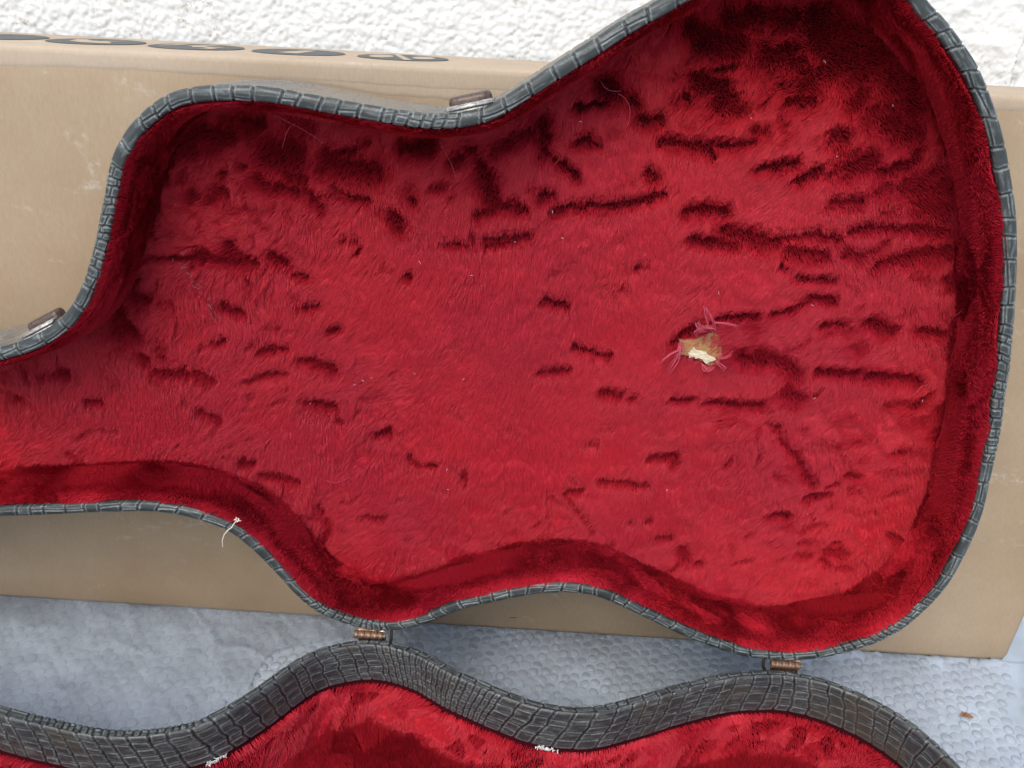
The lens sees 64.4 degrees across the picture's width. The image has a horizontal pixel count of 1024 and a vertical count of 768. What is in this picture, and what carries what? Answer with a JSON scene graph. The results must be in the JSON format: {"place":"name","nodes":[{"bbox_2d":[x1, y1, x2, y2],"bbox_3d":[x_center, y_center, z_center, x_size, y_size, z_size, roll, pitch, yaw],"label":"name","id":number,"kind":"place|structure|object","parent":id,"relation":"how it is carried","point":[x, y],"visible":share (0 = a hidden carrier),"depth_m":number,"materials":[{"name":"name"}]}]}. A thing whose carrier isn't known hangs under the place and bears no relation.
{"place":"outdoors","nodes":[
{"label":"outdoors","id":0,"kind":"place"},
{"label":"ground","id":1,"kind":"structure","parent":0,"visible":0},
{"bbox_2d":[0,596,1023,767],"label":"bubble wrap","id":2,"kind":"object","parent":1,"relation":"on","point":[116,666],"visible":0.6,"depth_m":0.65,"materials":[{"name":"plastic"}]},
{"bbox_2d":[0,0,1017,767],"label":"guitar case","id":3,"kind":"object","parent":2,"relation":"on","point":[690,318],"visible":1,"depth_m":0.51,"materials":[{"name":"fabric"}]},
{"bbox_2d":[222,517,240,546],"bbox_3d":[-0.179,0.095,0.520,0.014,0.025,0.002,4,28,0],"label":"loose thread","id":4,"kind":"object","parent":3,"relation":"on","point":[235,520],"visible":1,"depth_m":0.52,"materials":[{"name":"beige fabric"}]},
{"bbox_2d":[0,32,1023,658],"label":"cardboard box","id":5,"kind":"object","parent":2,"relation":"on","point":[72,108],"visible":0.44,"depth_m":0.56,"materials":[{"name":"brown cardboard"}]},
{"bbox_2d":[961,711,973,717],"bbox_3d":[0.351,0.255,0.626,0.009,0.002,0.006,4,28,0],"label":"leaf scrap","id":6,"kind":"object","parent":2,"relation":"on","point":[966,714],"visible":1,"depth_m":0.63,"materials":[{"name":"orange plant"}]},
{"bbox_2d":[0,0,1023,86],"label":"rendered wall","id":7,"kind":"structure","parent":1,"relation":"on","point":[990,33],"depth_m":0.60,"materials":[{"name":"white paint"}]}
]}

